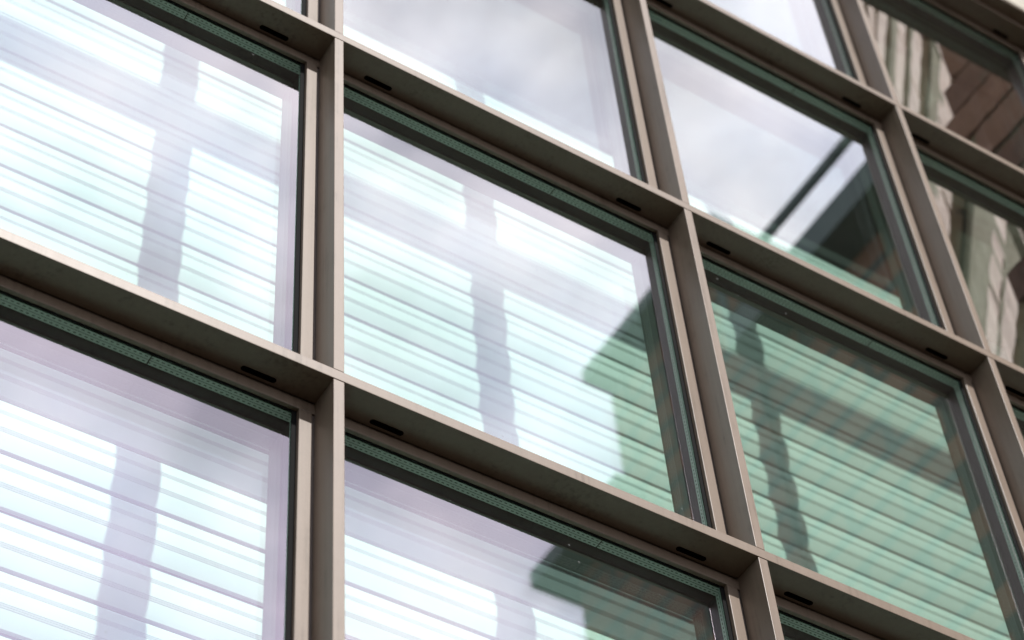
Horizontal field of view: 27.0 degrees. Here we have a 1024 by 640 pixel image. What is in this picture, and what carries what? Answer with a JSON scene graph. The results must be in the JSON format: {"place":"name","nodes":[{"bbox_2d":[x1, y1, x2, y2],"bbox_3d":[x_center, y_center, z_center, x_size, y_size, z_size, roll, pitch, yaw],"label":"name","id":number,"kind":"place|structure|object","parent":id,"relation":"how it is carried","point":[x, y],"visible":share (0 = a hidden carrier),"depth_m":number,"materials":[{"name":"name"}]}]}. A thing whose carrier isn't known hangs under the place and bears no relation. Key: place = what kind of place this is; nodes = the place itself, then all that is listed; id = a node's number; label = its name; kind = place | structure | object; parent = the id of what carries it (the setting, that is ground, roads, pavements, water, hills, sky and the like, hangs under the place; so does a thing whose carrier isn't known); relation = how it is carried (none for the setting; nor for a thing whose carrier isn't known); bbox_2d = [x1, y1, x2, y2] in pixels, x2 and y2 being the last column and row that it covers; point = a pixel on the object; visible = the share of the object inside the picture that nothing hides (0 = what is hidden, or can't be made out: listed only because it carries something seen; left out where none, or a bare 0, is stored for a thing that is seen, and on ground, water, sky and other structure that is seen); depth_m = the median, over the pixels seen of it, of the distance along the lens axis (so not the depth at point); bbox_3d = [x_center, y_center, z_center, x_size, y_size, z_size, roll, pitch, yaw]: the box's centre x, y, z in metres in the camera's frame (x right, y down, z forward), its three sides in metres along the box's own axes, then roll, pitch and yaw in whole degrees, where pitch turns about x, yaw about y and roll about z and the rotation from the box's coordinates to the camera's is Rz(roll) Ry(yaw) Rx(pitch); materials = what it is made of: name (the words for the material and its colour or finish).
{"place":"outdoors","nodes":[
{"label":"outdoors","id":0,"kind":"place"},
{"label":"ground","id":1,"kind":"structure","parent":0,"visible":0},
{"bbox_2d":[0,0,1023,639],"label":"glass building","id":2,"kind":"structure","parent":1,"relation":"on","point":[884,138],"depth_m":3.15,"materials":[{"name":"brown metal"}]},
{"bbox_2d":[0,290,296,639],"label":"window","id":3,"kind":"structure","parent":2,"relation":"in","point":[28,327],"depth_m":2.36,"materials":[{"name":"clear glass"}]},
{"bbox_2d":[72,0,304,352],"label":"window","id":4,"kind":"structure","parent":2,"relation":"in","point":[168,22],"depth_m":2.93,"materials":[{"name":"glass"}]},
{"bbox_2d":[286,0,305,15],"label":"window","id":5,"kind":"structure","parent":2,"relation":"in","point":[299,6],"depth_m":3.16,"materials":[{"name":"glass"}]},
{"bbox_2d":[0,0,1010,639],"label":"slatted blind","id":6,"kind":"object","parent":2,"relation":"hanging from","point":[138,158],"visible":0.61,"depth_m":3.45,"materials":[{"name":"white paint"}]},
{"bbox_2d":[344,84,712,528],"bbox_3d":[-0.010,0.002,2.869,0.599,0.733,0.066,24,-57,-22],"label":"window","id":7,"kind":"structure","parent":2,"relation":"in","point":[376,121],"depth_m":3.10,"materials":[{"name":"glass"}]},
{"bbox_2d":[344,431,733,639],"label":"window","id":8,"kind":"structure","parent":2,"relation":"in","point":[368,465],"depth_m":2.57,"materials":[{"name":"clear glass"}]},
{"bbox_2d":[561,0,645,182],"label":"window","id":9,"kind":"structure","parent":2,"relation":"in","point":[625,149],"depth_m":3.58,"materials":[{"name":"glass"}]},
{"bbox_2d":[647,7,942,328],"bbox_3d":[0.451,-0.232,3.664,0.599,0.733,0.066,24,-57,-22],"label":"window","id":10,"kind":"structure","parent":2,"relation":"in","point":[672,39],"depth_m":3.91,"materials":[{"name":"glass"}]},
{"bbox_2d":[778,610,850,639],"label":"window","id":11,"kind":"structure","parent":2,"relation":"in","point":[793,628],"depth_m":2.71,"materials":[{"name":"clear glass"}]},
{"bbox_2d":[802,0,856,79],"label":"window","id":12,"kind":"structure","parent":2,"relation":"in","point":[825,30],"depth_m":4.32,"materials":[{"name":"glass"}]},
{"bbox_2d":[701,255,1023,639],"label":"window","id":13,"kind":"structure","parent":2,"relation":"in","point":[733,291],"depth_m":3.34,"materials":[{"name":"glass"}]},
{"bbox_2d":[864,0,1023,130],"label":"window","id":14,"kind":"structure","parent":2,"relation":"in","point":[1003,64],"depth_m":4.70,"materials":[{"name":"glass"}]},
{"bbox_2d":[916,149,1023,240],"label":"window","id":15,"kind":"structure","parent":2,"relation":"in","point":[947,183],"depth_m":4.13,"materials":[{"name":"glass"}]},
{"bbox_2d":[1011,404,1023,438],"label":"window","id":16,"kind":"structure","parent":2,"relation":"in","point":[1019,413],"depth_m":3.50,"materials":[{"name":"glass"}]}
]}

